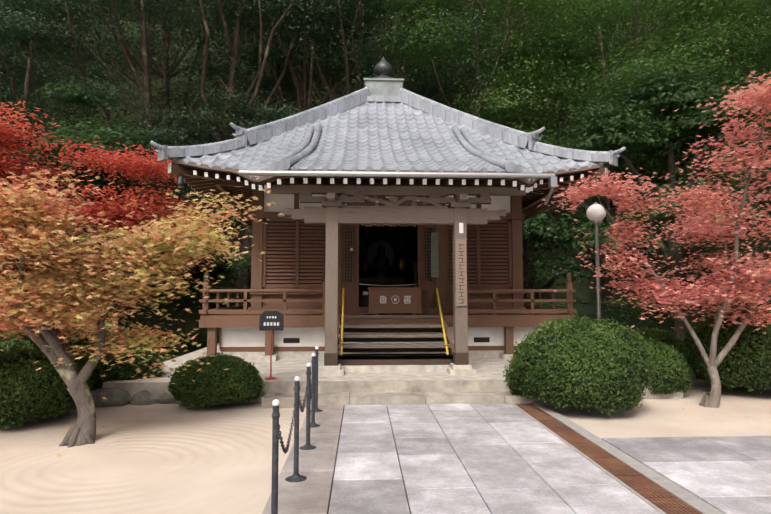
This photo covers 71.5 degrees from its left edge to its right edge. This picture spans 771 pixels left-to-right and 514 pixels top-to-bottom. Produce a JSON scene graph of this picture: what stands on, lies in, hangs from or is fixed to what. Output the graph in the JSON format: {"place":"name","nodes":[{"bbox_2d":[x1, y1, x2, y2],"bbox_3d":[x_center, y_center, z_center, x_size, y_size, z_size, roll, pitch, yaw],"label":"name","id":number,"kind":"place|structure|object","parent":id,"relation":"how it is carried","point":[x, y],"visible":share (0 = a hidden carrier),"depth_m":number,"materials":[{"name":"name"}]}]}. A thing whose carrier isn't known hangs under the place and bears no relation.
{"place":"outdoors","nodes":[
{"label":"outdoors","id":0,"kind":"place"},
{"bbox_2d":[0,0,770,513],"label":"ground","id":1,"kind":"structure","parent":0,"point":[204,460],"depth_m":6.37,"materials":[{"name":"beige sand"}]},
{"bbox_2d":[0,330,40,351],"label":"shrub","id":2,"kind":"object","parent":1,"relation":"on","point":[26,344],"depth_m":7.98,"materials":[{"name":"green plant"}]},
{"bbox_2d":[0,347,92,428],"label":"bush","id":3,"kind":"object","parent":1,"relation":"on","point":[50,405],"depth_m":6.35,"materials":[{"name":"green plant"}]},
{"bbox_2d":[0,147,95,276],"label":"maple","id":4,"kind":"object","parent":1,"relation":"on","point":[16,174],"visible":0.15,"depth_m":11.80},
{"bbox_2d":[0,0,114,132],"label":"tree","id":5,"kind":"object","parent":1,"relation":"on","point":[15,80],"depth_m":25.30,"materials":[{"name":"green plant"}]},
{"bbox_2d":[0,0,139,89],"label":"broad tree","id":6,"kind":"object","parent":1,"relation":"on","point":[106,16],"depth_m":30.90,"materials":[{"name":"green plant"}]},
{"bbox_2d":[0,76,181,336],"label":"broad tree","id":7,"kind":"object","parent":1,"relation":"on","point":[104,139],"depth_m":16.05,"materials":[{"name":"green plant"}]},
{"bbox_2d":[0,0,198,329],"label":"tree","id":8,"kind":"object","parent":1,"relation":"on","point":[61,13],"depth_m":18.82,"materials":[{"name":"green plant"}]},
{"bbox_2d":[21,411,178,455],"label":"fallen leaves","id":9,"kind":"object","parent":1,"relation":"on","point":[96,433],"visible":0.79,"depth_m":6.29,"materials":[{"name":"orange plant"}]},
{"bbox_2d":[65,323,165,390],"bbox_3d":[-4.345,1.565,8.336,1.904,1.122,1.406,0,-4,-3],"label":"shrub","id":10,"kind":"object","parent":1,"relation":"on","point":[112,373],"depth_m":7.97,"materials":[{"name":"green plant"}]},
{"bbox_2d":[0,101,239,300],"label":"maple","id":11,"kind":"object","parent":1,"relation":"on","point":[112,211],"depth_m":12.32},
{"bbox_2d":[2,0,259,199],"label":"tree","id":12,"kind":"object","parent":1,"relation":"on","point":[121,52],"depth_m":28.12,"materials":[{"name":"green plant"}]},
{"bbox_2d":[0,160,282,447],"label":"orange maple","id":13,"kind":"object","parent":1,"relation":"on","point":[52,303],"depth_m":5.75,"materials":[{"name":"orange plant"}]},
{"bbox_2d":[36,203,250,349],"bbox_3d":[-6.479,0.447,14.809,6.100,4.468,5.594,0,-4,-3],"label":"tree","id":14,"kind":"object","parent":1,"relation":"on","point":[220,267],"depth_m":15.28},
{"bbox_2d":[0,0,296,304],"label":"tree","id":15,"kind":"object","parent":1,"relation":"on","point":[87,11],"depth_m":22.84,"materials":[{"name":"green plant"}]},
{"bbox_2d":[147,0,154,67],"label":"broad tree","id":16,"kind":"object","parent":1,"relation":"on","point":[152,24],"visible":0.1,"depth_m":36.62,"materials":[{"name":"brown plant"}]},
{"bbox_2d":[91,387,282,406],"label":"garden rocks","id":17,"kind":"object","parent":1,"relation":"on","point":[115,396],"visible":0.15,"depth_m":7.62,"materials":[{"name":"grey stone"}]},
{"bbox_2d":[92,80,319,305],"bbox_3d":[-5.224,-1.506,20.074,10.176,9.321,9.541,0,-4,-3],"label":"broad tree","id":18,"kind":"object","parent":1,"relation":"on","point":[238,108],"depth_m":19.34,"materials":[{"name":"green plant"}]},
{"bbox_2d":[172,191,251,287],"bbox_3d":[-4.778,-0.797,20.635,8.972,7.197,7.968,0,-4,-3],"label":"broad tree","id":19,"kind":"object","parent":1,"relation":"on","point":[245,268],"depth_m":19.56,"materials":[{"name":"plant"}]},
{"bbox_2d":[167,352,264,409],"bbox_3d":[-2.410,1.721,7.686,1.370,0.700,1.219,0,-4,-3],"label":"shrub","id":20,"kind":"object","parent":1,"relation":"on","point":[184,392],"depth_m":7.32,"materials":[{"name":"green plant"}]},
{"bbox_2d":[61,0,442,310],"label":"tree","id":21,"kind":"object","parent":1,"relation":"on","point":[148,4],"depth_m":22.59,"materials":[{"name":"green plant"}]},
{"bbox_2d":[136,0,383,120],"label":"broad tree","id":22,"kind":"object","parent":1,"relation":"on","point":[270,65],"depth_m":32.67,"materials":[{"name":"plant"}]},
{"bbox_2d":[124,0,411,141],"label":"tree","id":23,"kind":"object","parent":1,"relation":"on","point":[215,28],"depth_m":23.80,"materials":[{"name":"green plant"}]},
{"bbox_2d":[143,0,414,116],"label":"tree","id":24,"kind":"object","parent":1,"relation":"on","point":[225,58],"depth_m":22.51,"materials":[{"name":"green plant"}]},
{"bbox_2d":[188,0,492,115],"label":"tree","id":25,"kind":"object","parent":1,"relation":"on","point":[287,19],"depth_m":23.11,"materials":[{"name":"green plant"}]},
{"bbox_2d":[103,343,682,407],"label":"stone platform","id":26,"kind":"structure","parent":1,"relation":"on","point":[486,384],"depth_m":7.92,"materials":[{"name":"beige stone"}]},
{"bbox_2d":[259,311,283,379],"bbox_3d":[-1.730,1.330,8.106,0.331,1.021,0.180,-2,-4,24],"label":"info sign","id":27,"kind":"object","parent":26,"relation":"on","point":[271,321],"visible":1,"depth_m":8.12,"materials":[{"name":"grey metal"}]},
{"bbox_2d":[176,174,597,375],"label":"temple building","id":28,"kind":"structure","parent":26,"relation":"on","point":[344,279],"depth_m":10.59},
{"bbox_2d":[150,56,625,225],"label":"temple roof","id":29,"kind":"structure","parent":28,"relation":"on","point":[382,128],"depth_m":10.69,"materials":[{"name":"grey tile"}]},
{"bbox_2d":[633,325,681,352],"bbox_3d":[4.727,1.700,9.605,1.228,0.960,1.102,0,-4,-3],"label":"shrub","id":30,"kind":"object","parent":26,"relation":"on","point":[674,342],"depth_m":9.44,"materials":[{"name":"green plant"}]},
{"bbox_2d":[646,339,694,394],"bbox_3d":[4.226,1.698,8.430,1.040,0.820,1.046,0,-4,-3],"label":"shrub","id":31,"kind":"object","parent":26,"relation":"on","point":[686,371],"depth_m":8.05,"materials":[{"name":"green plant"}]},
{"bbox_2d":[321,0,473,76],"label":"broad tree","id":32,"kind":"object","parent":1,"relation":"on","point":[400,37],"depth_m":35.54,"materials":[{"name":"green plant"}]},
{"bbox_2d":[311,0,560,106],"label":"bright tree","id":33,"kind":"object","parent":1,"relation":"on","point":[450,40],"depth_m":28.62,"materials":[{"name":"green plant"}]},
{"bbox_2d":[322,0,676,146],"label":"bright tree","id":34,"kind":"object","parent":1,"relation":"on","point":[444,52],"depth_m":21.48,"materials":[{"name":"green plant"}]},
{"bbox_2d":[393,0,665,128],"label":"bright tree","id":35,"kind":"object","parent":1,"relation":"on","point":[531,45],"depth_m":25.13,"materials":[{"name":"green plant"}]},
{"bbox_2d":[452,0,617,103],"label":"broad tree","id":36,"kind":"object","parent":1,"relation":"on","point":[517,29],"depth_m":36.06,"materials":[{"name":"green plant"}]},
{"bbox_2d":[502,311,659,415],"bbox_3d":[2.699,1.414,7.513,2.082,1.242,1.886,0,-4,-3],"label":"bush","id":37,"kind":"object","parent":1,"relation":"on","point":[648,362],"depth_m":6.90,"materials":[{"name":"green plant"}]},
{"bbox_2d":[522,133,645,297],"bbox_3d":[4.520,-0.759,19.460,7.667,7.659,9.250,0,-4,-3],"label":"broad tree","id":38,"kind":"object","parent":1,"relation":"on","point":[541,233],"depth_m":17.04,"materials":[{"name":"green plant"}]},
{"bbox_2d":[586,202,605,323],"bbox_3d":[3.857,0.619,9.706,0.338,3.265,0.338,0,-4,-3],"label":"lamp post","id":39,"kind":"object","parent":1,"relation":"on","point":[596,213],"visible":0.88,"depth_m":9.70,"materials":[{"name":"grey metal"}]},
{"bbox_2d":[433,0,770,301],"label":"bright tree","id":40,"kind":"object","parent":1,"relation":"on","point":[511,116],"depth_m":20.64,"materials":[{"name":"green plant"}]},
{"bbox_2d":[524,298,701,339],"bbox_3d":[5.853,2.006,16.269,7.426,1.463,1.741,0,-4,-3],"label":"hedge","id":41,"kind":"object","parent":1,"relation":"on","point":[589,310],"depth_m":15.62,"materials":[{"name":"green plant"}]},
{"bbox_2d":[512,403,723,513],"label":"drainage channel","id":42,"kind":"object","parent":1,"relation":"on","point":[656,491],"visible":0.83,"depth_m":4.79,"materials":[{"name":"metal"}]},
{"bbox_2d":[494,0,770,266],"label":"bright tree","id":43,"kind":"object","parent":1,"relation":"on","point":[672,18],"depth_m":25.39,"materials":[{"name":"green plant"}]},
{"bbox_2d":[537,71,770,407],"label":"pink maple","id":44,"kind":"object","parent":1,"relation":"on","point":[758,97],"depth_m":8.02,"materials":[{"name":"pink plant"}]},
{"bbox_2d":[549,52,770,345],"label":"broad tree","id":45,"kind":"object","parent":1,"relation":"on","point":[610,128],"depth_m":15.40,"materials":[{"name":"plant"}]},
{"bbox_2d":[549,0,770,240],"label":"bright tree","id":46,"kind":"object","parent":1,"relation":"on","point":[720,14],"depth_m":19.09,"materials":[{"name":"green plant"}]},
{"bbox_2d":[559,0,770,89],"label":"broad tree","id":47,"kind":"object","parent":1,"relation":"on","point":[625,26],"depth_m":34.47,"materials":[{"name":"green plant"}]},
{"bbox_2d":[601,436,770,513],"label":"paved area","id":48,"kind":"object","parent":1,"relation":"on","point":[727,474],"depth_m":4.83,"materials":[{"name":"grey stone"}]},
{"bbox_2d":[629,0,770,181],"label":"bright tree","id":49,"kind":"object","parent":1,"relation":"on","point":[686,27],"depth_m":22.98,"materials":[{"name":"green plant"}]},
{"bbox_2d":[679,303,770,392],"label":"shrub","id":50,"kind":"object","parent":1,"relation":"on","point":[687,352],"depth_m":8.16,"materials":[{"name":"plant"}]},
{"bbox_2d":[683,396,770,417],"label":"fallen leaves","id":51,"kind":"object","parent":1,"relation":"on","point":[737,408],"visible":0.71,"depth_m":7.38,"materials":[{"name":"pink plant"}]},
{"bbox_2d":[685,95,770,259],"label":"broad tree","id":52,"kind":"object","parent":1,"relation":"on","point":[745,146],"visible":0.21,"depth_m":13.05,"materials":[{"name":"plant"}]},
{"bbox_2d":[232,0,539,121],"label":"broad tree","id":53,"kind":"object","parent":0,"point":[425,86],"depth_m":22.19,"materials":[{"name":"green plant"}]},
{"bbox_2d":[262,404,660,513],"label":"stone path","id":54,"kind":"structure","parent":0,"point":[483,459],"depth_m":4.76,"materials":[{"name":"grey stone"}]},
{"bbox_2d":[271,346,322,513],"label":"chain barrier posts","id":55,"kind":"object","parent":54,"relation":"on","point":[310,396],"visible":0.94,"depth_m":4.51,"materials":[{"name":"grey metal"}]},
{"bbox_2d":[327,409,410,513],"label":"paving joints","id":56,"kind":"object","parent":54,"relation":"on","point":[335,465],"depth_m":4.81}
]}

